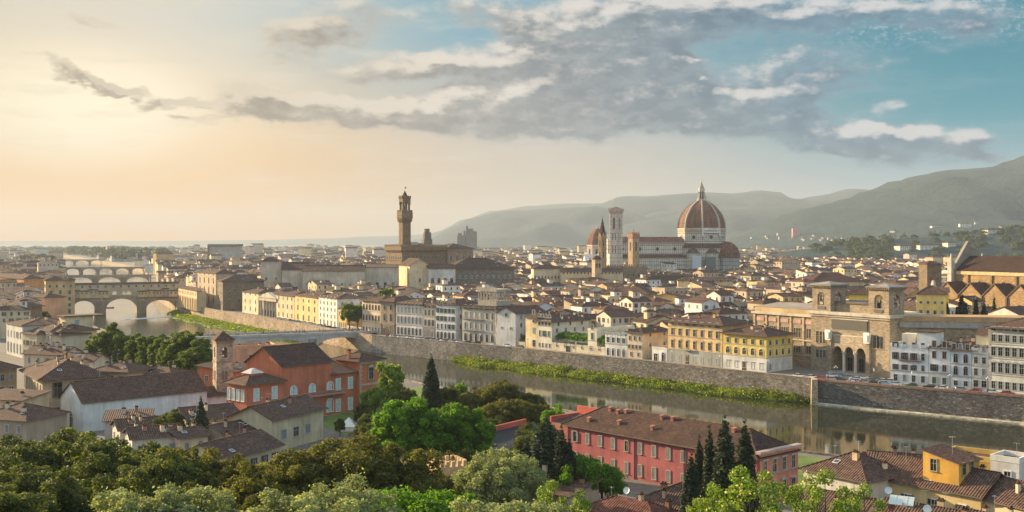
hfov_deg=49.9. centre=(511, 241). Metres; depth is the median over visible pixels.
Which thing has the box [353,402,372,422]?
bushy tree
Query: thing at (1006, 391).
parked car
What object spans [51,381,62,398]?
window
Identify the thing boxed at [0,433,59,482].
holm oak
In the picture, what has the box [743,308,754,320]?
old town house
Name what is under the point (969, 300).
old town house
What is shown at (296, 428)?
window
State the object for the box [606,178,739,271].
cathedral
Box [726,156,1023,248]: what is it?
hill
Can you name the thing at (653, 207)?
hill
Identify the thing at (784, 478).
window
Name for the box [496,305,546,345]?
gabled house
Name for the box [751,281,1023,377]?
library
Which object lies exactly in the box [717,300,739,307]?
old town house
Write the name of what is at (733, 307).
old town house
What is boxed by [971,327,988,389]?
white house
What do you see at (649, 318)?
old town house
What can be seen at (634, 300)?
old town house
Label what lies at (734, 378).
quay wall
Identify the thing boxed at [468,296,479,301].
old town house
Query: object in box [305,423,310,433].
window
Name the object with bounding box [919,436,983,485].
rooftop room
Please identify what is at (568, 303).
old town house
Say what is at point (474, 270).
archive block
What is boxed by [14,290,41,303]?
old town house
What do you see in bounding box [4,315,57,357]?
white side house
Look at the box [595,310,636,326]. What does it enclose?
old town house
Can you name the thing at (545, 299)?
old town house
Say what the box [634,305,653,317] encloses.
old town house
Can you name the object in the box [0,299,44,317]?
dark house
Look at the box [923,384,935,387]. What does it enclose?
parked car
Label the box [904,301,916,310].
old town house
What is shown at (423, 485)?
oak tree
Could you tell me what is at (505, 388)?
bushy tree
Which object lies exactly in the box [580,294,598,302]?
old town house
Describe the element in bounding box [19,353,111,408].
house
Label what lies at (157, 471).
holm oak
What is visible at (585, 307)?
old town house
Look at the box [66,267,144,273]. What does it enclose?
arch bridge
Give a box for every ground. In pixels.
[0,245,832,511]
[63,245,1023,394]
[323,387,535,436]
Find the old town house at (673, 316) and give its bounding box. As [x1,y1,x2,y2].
[668,314,680,318]
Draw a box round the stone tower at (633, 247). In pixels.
[627,230,639,265]
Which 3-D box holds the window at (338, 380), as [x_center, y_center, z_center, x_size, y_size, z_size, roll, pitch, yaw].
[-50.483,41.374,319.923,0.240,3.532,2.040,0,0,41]
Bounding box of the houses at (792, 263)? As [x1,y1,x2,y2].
[0,244,956,298]
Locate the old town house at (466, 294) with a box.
[452,289,491,299]
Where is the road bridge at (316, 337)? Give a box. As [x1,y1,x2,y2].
[195,329,376,347]
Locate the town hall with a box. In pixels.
[384,187,474,263]
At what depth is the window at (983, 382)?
370.55 m
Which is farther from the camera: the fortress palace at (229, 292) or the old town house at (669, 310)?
the fortress palace at (229, 292)
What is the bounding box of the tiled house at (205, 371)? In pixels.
[194,361,245,385]
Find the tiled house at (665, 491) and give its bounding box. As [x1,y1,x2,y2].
[636,467,704,511]
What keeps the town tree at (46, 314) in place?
on the ground at (635, 487)
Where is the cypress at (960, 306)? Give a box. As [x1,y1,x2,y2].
[957,292,964,314]
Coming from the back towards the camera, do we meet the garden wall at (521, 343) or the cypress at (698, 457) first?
the garden wall at (521, 343)
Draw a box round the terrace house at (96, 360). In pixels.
[68,348,111,367]
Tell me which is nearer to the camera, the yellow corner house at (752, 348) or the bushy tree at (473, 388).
the bushy tree at (473, 388)
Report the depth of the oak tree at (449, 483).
142.02 m
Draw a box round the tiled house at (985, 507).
[953,495,1015,511]
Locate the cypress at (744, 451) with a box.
[735,419,762,511]
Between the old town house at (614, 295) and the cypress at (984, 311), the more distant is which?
the old town house at (614, 295)
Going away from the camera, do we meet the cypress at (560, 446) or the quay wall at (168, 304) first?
the cypress at (560, 446)
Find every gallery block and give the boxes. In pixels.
[261,257,282,286]
[281,262,308,289]
[302,265,365,288]
[365,264,399,287]
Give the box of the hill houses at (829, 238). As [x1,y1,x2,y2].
[750,221,1002,240]
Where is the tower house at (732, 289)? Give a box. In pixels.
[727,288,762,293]
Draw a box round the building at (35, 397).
[0,386,52,407]
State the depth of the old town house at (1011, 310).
476.07 m
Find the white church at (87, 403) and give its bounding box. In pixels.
[58,370,226,431]
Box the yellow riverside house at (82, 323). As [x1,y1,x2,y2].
[55,313,104,340]
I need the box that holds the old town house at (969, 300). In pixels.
[953,295,985,307]
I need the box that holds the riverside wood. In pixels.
[0,245,344,259]
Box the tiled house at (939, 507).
[879,490,961,511]
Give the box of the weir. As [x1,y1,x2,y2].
[120,316,171,319]
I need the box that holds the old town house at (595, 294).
[589,291,609,303]
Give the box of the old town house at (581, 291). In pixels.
[572,288,589,298]
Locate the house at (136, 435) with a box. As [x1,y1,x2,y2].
[122,419,179,454]
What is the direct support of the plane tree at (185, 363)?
on the ground at (635, 487)
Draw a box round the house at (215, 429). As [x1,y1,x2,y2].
[205,413,256,440]
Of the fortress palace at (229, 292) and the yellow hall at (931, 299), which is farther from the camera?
the fortress palace at (229, 292)
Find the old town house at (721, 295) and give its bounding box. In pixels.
[706,289,733,302]
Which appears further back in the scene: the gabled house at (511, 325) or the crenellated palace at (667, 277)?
the crenellated palace at (667, 277)
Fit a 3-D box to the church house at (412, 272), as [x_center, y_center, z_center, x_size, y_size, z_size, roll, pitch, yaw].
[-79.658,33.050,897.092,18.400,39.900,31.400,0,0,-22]
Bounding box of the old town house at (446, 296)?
[436,293,461,300]
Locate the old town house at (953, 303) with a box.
[949,299,971,308]
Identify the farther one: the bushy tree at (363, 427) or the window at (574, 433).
the bushy tree at (363, 427)
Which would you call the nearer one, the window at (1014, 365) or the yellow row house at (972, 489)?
the yellow row house at (972, 489)
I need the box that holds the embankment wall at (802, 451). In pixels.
[66,270,837,456]
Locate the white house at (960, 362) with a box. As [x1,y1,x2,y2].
[948,336,978,388]
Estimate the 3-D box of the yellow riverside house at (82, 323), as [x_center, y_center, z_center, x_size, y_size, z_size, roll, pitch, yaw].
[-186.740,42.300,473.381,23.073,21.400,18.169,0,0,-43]
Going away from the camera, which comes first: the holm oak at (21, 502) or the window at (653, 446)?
the holm oak at (21, 502)
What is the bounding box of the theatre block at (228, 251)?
[208,244,242,258]
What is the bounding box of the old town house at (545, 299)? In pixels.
[532,296,562,301]
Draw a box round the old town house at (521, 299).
[517,295,562,301]
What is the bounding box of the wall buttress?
[811,378,817,404]
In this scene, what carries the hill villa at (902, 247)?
on the ground at (805, 371)
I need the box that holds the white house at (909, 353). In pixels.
[890,329,944,385]
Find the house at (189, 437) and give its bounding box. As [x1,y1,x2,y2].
[167,421,211,449]
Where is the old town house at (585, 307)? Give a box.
[570,301,605,313]
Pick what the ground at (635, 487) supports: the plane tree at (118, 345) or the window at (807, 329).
the plane tree at (118, 345)
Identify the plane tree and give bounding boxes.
[84,335,98,352]
[90,322,123,363]
[110,334,135,362]
[124,333,145,362]
[135,335,158,364]
[147,333,170,365]
[155,339,175,363]
[158,330,212,367]
[172,351,207,370]
[179,340,212,369]
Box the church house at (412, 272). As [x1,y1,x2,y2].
[399,258,428,286]
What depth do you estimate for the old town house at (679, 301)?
632.09 m
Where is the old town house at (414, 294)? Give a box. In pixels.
[396,290,424,297]
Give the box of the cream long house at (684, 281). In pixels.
[676,276,732,286]
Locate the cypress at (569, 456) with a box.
[562,438,578,481]
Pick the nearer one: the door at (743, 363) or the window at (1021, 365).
the window at (1021, 365)
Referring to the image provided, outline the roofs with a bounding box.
[0,243,954,297]
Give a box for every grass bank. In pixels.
[167,314,294,340]
[462,362,809,402]
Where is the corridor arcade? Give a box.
[178,286,205,310]
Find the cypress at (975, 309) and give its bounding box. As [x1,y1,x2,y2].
[972,297,978,314]
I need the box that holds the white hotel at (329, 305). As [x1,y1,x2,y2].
[317,291,366,326]
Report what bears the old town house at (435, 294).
on the ground at (805, 371)
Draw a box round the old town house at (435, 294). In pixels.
[427,292,448,297]
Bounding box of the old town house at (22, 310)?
[0,299,31,338]
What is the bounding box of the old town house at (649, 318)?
[631,309,671,328]
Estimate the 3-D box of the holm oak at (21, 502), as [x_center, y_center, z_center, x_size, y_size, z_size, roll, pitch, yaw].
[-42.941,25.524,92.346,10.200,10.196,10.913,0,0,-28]
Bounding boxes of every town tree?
[42,311,50,317]
[340,302,353,327]
[350,304,362,328]
[376,287,395,296]
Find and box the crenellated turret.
[428,455,467,484]
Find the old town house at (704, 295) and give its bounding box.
[696,288,724,297]
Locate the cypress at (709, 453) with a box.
[700,424,715,511]
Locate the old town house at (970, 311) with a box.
[968,307,991,314]
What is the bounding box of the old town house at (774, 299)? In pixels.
[748,298,778,301]
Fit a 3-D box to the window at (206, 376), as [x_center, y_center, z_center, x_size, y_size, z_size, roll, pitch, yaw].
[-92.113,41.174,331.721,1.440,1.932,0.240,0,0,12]
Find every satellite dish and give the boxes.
[623,487,628,493]
[885,486,891,495]
[888,504,894,511]
[923,505,931,511]
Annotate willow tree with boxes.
[358,385,387,413]
[375,361,404,394]
[380,394,400,406]
[451,382,468,402]
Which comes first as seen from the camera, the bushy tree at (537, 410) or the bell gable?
the bushy tree at (537, 410)
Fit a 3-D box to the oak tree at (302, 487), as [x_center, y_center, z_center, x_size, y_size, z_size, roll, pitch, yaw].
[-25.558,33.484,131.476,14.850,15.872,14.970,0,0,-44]
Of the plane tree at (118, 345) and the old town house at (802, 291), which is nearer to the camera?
the plane tree at (118, 345)
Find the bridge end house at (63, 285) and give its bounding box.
[43,275,75,314]
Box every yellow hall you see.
[848,287,879,299]
[915,285,947,313]
[937,287,949,306]
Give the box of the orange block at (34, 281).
[0,273,44,292]
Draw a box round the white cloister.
[426,264,455,286]
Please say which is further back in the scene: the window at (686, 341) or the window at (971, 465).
the window at (686, 341)
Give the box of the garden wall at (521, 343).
[516,341,525,346]
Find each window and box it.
[0,374,4,381]
[4,424,8,432]
[9,373,13,380]
[17,425,21,433]
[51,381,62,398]
[184,442,189,449]
[204,375,208,381]
[227,387,230,399]
[232,388,234,400]
[236,389,239,401]
[240,389,243,401]
[251,457,256,464]
[253,388,259,401]
[262,454,267,462]
[272,386,277,398]
[281,428,287,439]
[290,385,297,394]
[293,425,299,436]
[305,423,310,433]
[308,383,315,392]
[326,398,333,412]
[327,381,333,389]
[335,378,340,390]
[336,398,340,411]
[348,376,352,388]
[348,397,352,409]
[368,364,374,379]
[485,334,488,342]
[572,430,577,441]
[585,433,589,444]
[597,435,601,446]
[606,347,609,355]
[610,437,615,449]
[624,440,628,451]
[624,461,628,474]
[637,442,642,454]
[637,464,641,477]
[651,445,656,457]
[651,467,656,480]
[665,447,670,460]
[666,470,670,483]
[680,450,685,462]
[685,339,688,348]
[700,341,703,349]
[742,347,746,354]
[750,348,754,355]
[759,349,763,355]
[762,459,768,471]
[772,457,778,472]
[781,455,787,470]
[781,476,787,495]
[790,453,796,468]
[790,474,796,490]
[798,328,800,337]
[806,328,808,338]
[816,330,818,342]
[819,331,822,343]
[819,349,822,357]
[822,331,825,343]
[872,335,875,348]
[876,336,879,348]
[880,336,883,349]
[892,341,898,346]
[892,352,898,359]
[892,363,898,369]
[893,374,897,380]
[901,352,907,359]
[901,364,907,369]
[902,374,906,381]
[910,353,916,360]
[910,365,916,370]
[911,375,915,381]
[921,353,924,360]
[928,498,936,505]
[929,457,937,471]
[930,364,937,370]
[931,376,936,383]
[932,340,936,347]
[932,350,936,358]
[942,341,946,347]
[942,351,946,358]
[942,364,946,371]
[942,377,946,384]
[953,353,957,362]
[953,365,957,374]
[955,503,968,507]
[958,343,962,350]
[961,462,966,476]
[963,354,968,363]
[963,366,967,375]
[965,344,969,349]
[969,460,973,471]
[973,380,978,386]
[981,368,985,375]
[981,380,986,387]
[990,346,996,355]
[990,360,995,372]
[991,334,995,341]
[991,380,995,388]
[997,346,1002,356]
[997,361,1002,372]
[998,334,1002,341]
[998,381,1002,389]
[1003,470,1011,477]
[1004,347,1010,356]
[1004,361,1009,373]
[1005,335,1009,342]
[1005,382,1009,389]
[1011,347,1016,357]
[1012,335,1016,342]
[1012,362,1017,374]
[1012,382,1016,390]
[1018,362,1023,374]
[1019,335,1023,342]
[1019,348,1023,357]
[1019,383,1023,391]
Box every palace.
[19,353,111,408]
[197,267,237,307]
[216,274,265,310]
[223,342,386,415]
[241,286,273,314]
[275,289,307,319]
[293,290,331,323]
[360,294,393,333]
[378,295,416,334]
[393,293,439,336]
[421,299,444,337]
[435,297,477,339]
[459,287,521,343]
[607,264,646,282]
[646,274,697,281]
[664,311,753,367]
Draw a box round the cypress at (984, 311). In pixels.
[980,302,987,314]
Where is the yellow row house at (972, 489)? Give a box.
[876,446,1005,509]
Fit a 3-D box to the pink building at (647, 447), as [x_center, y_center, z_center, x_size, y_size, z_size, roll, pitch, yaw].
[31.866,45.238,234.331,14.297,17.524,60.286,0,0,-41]
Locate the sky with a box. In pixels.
[0,0,1023,240]
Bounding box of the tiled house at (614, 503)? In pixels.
[576,486,678,511]
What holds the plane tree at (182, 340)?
on the ground at (635, 487)
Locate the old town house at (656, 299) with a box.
[649,295,671,303]
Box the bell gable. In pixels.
[592,255,601,277]
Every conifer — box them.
[193,396,209,426]
[530,415,557,473]
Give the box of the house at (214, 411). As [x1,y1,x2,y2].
[175,399,238,426]
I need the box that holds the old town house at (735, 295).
[729,291,745,299]
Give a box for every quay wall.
[63,255,172,309]
[176,301,371,351]
[371,335,455,359]
[455,342,811,402]
[815,378,1023,424]
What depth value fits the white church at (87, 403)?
300.40 m
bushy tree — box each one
[152,409,190,426]
[334,418,345,435]
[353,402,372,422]
[353,422,373,439]
[355,413,374,428]
[387,386,419,410]
[408,450,449,464]
[437,402,469,417]
[439,385,458,405]
[445,448,474,464]
[458,385,496,398]
[458,393,486,417]
[472,400,512,419]
[475,379,521,403]
[484,415,506,425]
[487,397,534,422]
[511,422,562,453]
[512,391,546,404]
[527,403,552,426]
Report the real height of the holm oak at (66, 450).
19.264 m
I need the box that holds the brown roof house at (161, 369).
[143,362,190,374]
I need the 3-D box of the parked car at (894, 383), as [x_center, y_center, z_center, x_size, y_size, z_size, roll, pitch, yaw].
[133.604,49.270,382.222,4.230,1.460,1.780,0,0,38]
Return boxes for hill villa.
[894,244,910,250]
[916,243,939,249]
[942,241,956,246]
[958,223,970,227]
[982,228,1004,233]
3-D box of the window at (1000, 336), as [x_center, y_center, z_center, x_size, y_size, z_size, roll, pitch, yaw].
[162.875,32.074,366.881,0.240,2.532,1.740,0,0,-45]
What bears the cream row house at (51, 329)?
on the ground at (635, 487)
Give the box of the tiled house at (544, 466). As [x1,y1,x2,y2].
[529,451,551,506]
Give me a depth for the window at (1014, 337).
363.65 m
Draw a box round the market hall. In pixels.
[793,272,865,285]
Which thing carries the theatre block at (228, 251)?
on the ground at (805, 371)
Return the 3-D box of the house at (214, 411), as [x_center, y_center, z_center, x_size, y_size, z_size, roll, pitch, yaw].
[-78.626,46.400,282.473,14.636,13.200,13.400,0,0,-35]
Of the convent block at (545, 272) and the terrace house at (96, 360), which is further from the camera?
the convent block at (545, 272)
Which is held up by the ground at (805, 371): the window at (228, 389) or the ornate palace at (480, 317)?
the ornate palace at (480, 317)
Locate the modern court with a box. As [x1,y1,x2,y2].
[457,226,476,248]
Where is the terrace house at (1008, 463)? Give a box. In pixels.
[990,443,1023,479]
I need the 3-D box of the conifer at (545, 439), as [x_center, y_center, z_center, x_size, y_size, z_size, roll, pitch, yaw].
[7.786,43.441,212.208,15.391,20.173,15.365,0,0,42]
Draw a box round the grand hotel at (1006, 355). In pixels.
[984,317,1023,393]
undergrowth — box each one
[166,309,277,332]
[451,354,810,403]
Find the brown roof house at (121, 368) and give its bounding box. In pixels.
[94,358,154,377]
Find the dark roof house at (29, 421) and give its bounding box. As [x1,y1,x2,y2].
[0,400,70,445]
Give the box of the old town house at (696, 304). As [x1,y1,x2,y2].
[683,293,719,312]
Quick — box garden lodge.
[552,341,604,354]
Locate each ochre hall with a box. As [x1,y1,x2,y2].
[600,286,658,296]
[648,291,692,303]
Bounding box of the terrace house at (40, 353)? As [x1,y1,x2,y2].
[21,342,82,386]
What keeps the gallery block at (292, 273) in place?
on the ground at (805, 371)
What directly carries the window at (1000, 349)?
in the grand hotel at (1006, 355)
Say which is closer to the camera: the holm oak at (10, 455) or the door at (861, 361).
the holm oak at (10, 455)
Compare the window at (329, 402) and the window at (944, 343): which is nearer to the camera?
the window at (329, 402)
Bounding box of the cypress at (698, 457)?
[694,435,703,491]
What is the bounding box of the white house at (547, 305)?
[518,300,554,310]
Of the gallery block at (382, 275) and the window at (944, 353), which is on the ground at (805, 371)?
the gallery block at (382, 275)
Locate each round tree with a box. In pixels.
[365,396,448,463]
[414,408,459,449]
[426,402,496,459]
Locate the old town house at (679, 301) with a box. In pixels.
[672,297,685,306]
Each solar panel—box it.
[888,495,903,505]
[901,496,914,509]
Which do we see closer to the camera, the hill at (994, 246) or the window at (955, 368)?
the window at (955, 368)
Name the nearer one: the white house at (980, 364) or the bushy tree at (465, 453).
the bushy tree at (465, 453)
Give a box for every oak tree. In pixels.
[136,446,230,499]
[178,481,268,511]
[194,453,273,503]
[215,467,299,511]
[256,450,343,509]
[260,431,427,493]
[333,442,447,493]
[397,464,466,496]
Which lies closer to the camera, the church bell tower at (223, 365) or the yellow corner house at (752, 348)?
the church bell tower at (223, 365)
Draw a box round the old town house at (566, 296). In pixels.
[551,295,573,297]
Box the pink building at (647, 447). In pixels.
[550,405,801,503]
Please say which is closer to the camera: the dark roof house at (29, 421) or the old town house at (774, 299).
the dark roof house at (29, 421)
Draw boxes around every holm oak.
[0,427,131,479]
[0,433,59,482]
[0,461,101,511]
[0,490,60,511]
[71,440,174,499]
[90,448,220,511]
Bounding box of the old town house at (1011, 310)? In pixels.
[987,306,1023,314]
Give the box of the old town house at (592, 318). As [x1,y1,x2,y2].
[568,313,597,327]
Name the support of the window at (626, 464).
in the pink building at (647, 447)
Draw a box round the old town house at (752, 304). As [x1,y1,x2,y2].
[746,297,775,310]
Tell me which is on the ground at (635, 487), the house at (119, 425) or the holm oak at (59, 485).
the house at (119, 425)
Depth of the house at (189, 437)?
252.19 m
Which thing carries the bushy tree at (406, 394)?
on the garden ground at (329, 421)
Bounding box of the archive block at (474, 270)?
[449,257,515,285]
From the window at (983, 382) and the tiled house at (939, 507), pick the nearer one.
the tiled house at (939, 507)
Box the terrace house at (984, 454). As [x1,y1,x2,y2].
[953,446,997,469]
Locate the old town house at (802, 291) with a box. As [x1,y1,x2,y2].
[793,285,811,300]
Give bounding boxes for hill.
[0,234,422,244]
[379,203,601,246]
[431,206,646,247]
[596,189,868,218]
[623,206,810,238]
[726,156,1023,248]
[774,229,1023,258]
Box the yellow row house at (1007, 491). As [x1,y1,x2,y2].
[982,476,1023,511]
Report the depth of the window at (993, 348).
368.57 m
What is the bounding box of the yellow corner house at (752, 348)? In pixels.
[719,319,796,371]
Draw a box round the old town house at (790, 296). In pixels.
[768,292,801,300]
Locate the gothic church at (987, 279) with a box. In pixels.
[931,241,1023,307]
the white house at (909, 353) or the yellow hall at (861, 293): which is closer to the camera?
the white house at (909, 353)
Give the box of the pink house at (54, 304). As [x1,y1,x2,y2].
[21,291,66,318]
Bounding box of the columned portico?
[258,291,283,317]
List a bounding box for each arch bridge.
[65,259,105,263]
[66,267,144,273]
[66,274,153,282]
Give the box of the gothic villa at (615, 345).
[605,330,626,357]
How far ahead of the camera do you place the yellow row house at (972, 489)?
189.40 m
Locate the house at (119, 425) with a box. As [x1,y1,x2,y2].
[109,409,162,448]
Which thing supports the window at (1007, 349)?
in the grand hotel at (1006, 355)
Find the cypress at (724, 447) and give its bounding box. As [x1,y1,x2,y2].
[706,413,741,511]
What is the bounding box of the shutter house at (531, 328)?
[524,309,559,347]
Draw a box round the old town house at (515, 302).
[502,297,521,304]
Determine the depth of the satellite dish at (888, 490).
177.95 m
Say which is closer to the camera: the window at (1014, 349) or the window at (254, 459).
the window at (254, 459)
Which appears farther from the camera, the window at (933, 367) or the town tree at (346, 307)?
the town tree at (346, 307)
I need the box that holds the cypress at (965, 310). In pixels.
[962,300,967,314]
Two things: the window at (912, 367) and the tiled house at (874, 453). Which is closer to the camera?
the tiled house at (874, 453)
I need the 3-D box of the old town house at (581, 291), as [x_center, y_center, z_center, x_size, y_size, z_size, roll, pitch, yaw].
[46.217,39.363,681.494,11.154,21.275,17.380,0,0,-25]
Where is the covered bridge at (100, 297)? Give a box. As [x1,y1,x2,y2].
[75,281,178,313]
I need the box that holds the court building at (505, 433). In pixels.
[476,419,536,460]
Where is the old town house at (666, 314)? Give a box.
[656,312,682,316]
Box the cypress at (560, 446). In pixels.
[550,425,567,481]
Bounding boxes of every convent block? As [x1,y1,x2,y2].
[530,265,559,281]
[559,268,623,282]
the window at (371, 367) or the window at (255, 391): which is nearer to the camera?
the window at (255, 391)
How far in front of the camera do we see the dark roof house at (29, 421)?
268.99 m
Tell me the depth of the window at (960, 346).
375.38 m
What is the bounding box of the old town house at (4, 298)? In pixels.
[0,296,13,299]
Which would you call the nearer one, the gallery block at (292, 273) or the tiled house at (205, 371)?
the tiled house at (205, 371)
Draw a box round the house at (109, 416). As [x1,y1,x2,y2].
[101,405,154,439]
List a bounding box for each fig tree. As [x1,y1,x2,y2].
[371,485,458,511]
[442,488,483,508]
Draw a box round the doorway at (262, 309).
[262,309,274,316]
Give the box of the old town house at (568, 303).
[563,296,595,309]
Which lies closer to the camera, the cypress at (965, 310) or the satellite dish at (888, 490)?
the satellite dish at (888, 490)
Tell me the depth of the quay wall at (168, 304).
2487.84 m
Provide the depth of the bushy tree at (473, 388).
312.92 m
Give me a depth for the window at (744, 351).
429.33 m
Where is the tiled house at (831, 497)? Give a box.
[790,482,879,511]
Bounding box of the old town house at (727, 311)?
[704,305,747,319]
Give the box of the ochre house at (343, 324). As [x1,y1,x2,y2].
[337,303,361,328]
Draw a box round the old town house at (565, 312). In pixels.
[546,308,572,314]
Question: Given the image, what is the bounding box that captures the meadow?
[798,455,824,491]
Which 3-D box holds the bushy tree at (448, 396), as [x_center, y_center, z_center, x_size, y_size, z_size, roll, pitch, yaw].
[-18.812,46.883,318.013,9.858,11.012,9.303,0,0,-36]
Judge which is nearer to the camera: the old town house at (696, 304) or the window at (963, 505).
the window at (963, 505)
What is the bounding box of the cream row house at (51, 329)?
[34,319,61,345]
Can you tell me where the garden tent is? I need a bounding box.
[342,417,358,430]
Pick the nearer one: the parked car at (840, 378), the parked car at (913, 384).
the parked car at (913, 384)
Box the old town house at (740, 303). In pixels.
[733,300,749,310]
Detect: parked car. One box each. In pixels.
[826,373,837,376]
[835,377,847,380]
[869,380,880,383]
[890,381,902,384]
[905,383,918,386]
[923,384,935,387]
[952,386,966,389]
[968,388,982,391]
[983,389,996,392]
[1000,390,1014,393]
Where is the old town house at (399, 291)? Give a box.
[397,289,406,294]
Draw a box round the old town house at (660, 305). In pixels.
[652,300,673,310]
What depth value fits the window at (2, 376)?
317.11 m
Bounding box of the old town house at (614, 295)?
[600,290,624,303]
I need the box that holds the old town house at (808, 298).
[805,295,838,302]
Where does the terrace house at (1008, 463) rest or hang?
on the ground at (635, 487)
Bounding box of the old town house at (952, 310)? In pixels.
[949,307,958,313]
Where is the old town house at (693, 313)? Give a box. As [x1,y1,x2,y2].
[678,310,712,316]
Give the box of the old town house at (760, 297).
[750,295,766,298]
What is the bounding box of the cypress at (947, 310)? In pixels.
[946,303,949,313]
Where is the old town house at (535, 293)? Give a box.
[530,290,542,296]
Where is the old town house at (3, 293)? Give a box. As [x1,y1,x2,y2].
[0,291,8,296]
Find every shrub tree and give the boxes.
[540,402,564,422]
[557,454,624,494]
[599,462,628,498]
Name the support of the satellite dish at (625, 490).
on the tiled house at (614, 503)
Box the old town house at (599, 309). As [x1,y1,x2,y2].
[592,305,629,313]
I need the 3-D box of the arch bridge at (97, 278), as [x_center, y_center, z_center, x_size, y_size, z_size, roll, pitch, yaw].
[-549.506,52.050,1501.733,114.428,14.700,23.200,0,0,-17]
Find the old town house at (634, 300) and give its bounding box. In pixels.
[619,289,652,312]
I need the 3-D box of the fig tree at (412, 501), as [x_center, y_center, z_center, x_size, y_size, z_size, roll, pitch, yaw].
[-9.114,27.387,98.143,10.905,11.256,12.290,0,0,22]
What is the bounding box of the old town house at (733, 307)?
[726,305,740,310]
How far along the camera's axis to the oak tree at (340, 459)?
133.68 m
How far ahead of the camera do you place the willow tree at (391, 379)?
315.97 m
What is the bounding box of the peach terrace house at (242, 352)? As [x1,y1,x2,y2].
[233,341,275,363]
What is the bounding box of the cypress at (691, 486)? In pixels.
[678,452,703,511]
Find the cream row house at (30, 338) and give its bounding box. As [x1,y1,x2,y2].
[20,324,46,358]
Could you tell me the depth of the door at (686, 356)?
450.81 m
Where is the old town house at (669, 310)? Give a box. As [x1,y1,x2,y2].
[656,308,681,313]
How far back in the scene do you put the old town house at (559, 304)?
633.30 m
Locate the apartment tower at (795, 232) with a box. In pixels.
[792,228,799,237]
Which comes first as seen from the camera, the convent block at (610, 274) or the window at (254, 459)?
the window at (254, 459)
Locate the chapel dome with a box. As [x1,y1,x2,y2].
[582,227,599,260]
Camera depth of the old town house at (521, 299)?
661.61 m
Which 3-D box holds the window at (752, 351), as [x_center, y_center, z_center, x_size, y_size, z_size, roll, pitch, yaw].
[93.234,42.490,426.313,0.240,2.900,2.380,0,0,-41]
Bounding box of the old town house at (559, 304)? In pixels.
[549,299,563,308]
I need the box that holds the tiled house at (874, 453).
[867,441,922,458]
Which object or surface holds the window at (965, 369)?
in the white house at (960, 362)
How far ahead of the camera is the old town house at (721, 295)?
597.26 m
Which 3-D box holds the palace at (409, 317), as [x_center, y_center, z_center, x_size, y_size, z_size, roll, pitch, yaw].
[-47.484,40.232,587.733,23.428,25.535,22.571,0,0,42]
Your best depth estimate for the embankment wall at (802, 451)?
321.45 m
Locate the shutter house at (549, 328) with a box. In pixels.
[535,309,589,349]
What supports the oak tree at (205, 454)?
on the hillside
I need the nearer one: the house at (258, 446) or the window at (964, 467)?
the window at (964, 467)
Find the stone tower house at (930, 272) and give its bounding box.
[917,261,941,289]
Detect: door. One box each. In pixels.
[69,412,72,427]
[566,343,570,351]
[653,353,657,360]
[661,352,664,361]
[685,355,688,363]
[742,362,745,369]
[847,357,852,370]
[858,358,864,371]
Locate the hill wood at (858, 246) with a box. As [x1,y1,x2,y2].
[808,225,1023,258]
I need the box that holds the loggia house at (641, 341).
[625,321,667,358]
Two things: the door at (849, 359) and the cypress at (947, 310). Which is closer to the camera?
the door at (849, 359)
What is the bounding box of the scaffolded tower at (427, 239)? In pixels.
[422,229,431,243]
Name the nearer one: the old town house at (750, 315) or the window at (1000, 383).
the window at (1000, 383)
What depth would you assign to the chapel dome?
1508.21 m
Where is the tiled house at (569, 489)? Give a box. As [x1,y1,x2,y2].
[532,474,603,510]
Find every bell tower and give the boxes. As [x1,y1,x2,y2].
[210,329,235,392]
[608,207,623,265]
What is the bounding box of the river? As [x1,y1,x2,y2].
[63,257,1023,454]
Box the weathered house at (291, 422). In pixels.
[226,393,328,449]
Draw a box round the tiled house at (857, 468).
[798,441,895,499]
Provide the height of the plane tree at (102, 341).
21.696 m
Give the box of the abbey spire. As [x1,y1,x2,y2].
[598,216,606,267]
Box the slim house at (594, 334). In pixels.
[588,324,634,346]
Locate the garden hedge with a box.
[555,331,604,344]
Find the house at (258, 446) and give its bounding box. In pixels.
[186,422,285,464]
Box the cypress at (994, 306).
[992,297,995,309]
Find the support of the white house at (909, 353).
on the ground at (805, 371)
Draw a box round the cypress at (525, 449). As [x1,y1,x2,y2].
[520,437,532,458]
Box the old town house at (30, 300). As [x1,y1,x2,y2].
[19,297,37,302]
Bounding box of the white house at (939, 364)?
[926,338,956,387]
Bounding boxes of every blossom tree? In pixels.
[532,478,594,511]
[686,481,738,511]
[705,464,787,511]
[780,467,854,511]
[828,481,886,511]
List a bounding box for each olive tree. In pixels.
[82,479,195,511]
[140,484,245,511]
[241,482,360,511]
[288,468,401,511]
[448,495,528,511]
[450,444,547,506]
[453,458,509,502]
[504,454,551,501]
[515,497,570,511]
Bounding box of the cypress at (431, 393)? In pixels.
[421,353,442,410]
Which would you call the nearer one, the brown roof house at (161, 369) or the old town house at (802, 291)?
the brown roof house at (161, 369)
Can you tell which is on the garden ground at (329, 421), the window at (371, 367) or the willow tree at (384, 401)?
the willow tree at (384, 401)
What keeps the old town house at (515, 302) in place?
on the ground at (805, 371)
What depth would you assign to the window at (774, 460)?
211.19 m
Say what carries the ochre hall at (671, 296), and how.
on the ground at (805, 371)
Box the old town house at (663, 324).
[652,317,679,327]
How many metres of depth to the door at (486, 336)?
541.39 m
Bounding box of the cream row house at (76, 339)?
[46,321,91,350]
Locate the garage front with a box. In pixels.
[652,345,667,361]
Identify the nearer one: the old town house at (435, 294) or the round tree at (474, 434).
the round tree at (474, 434)

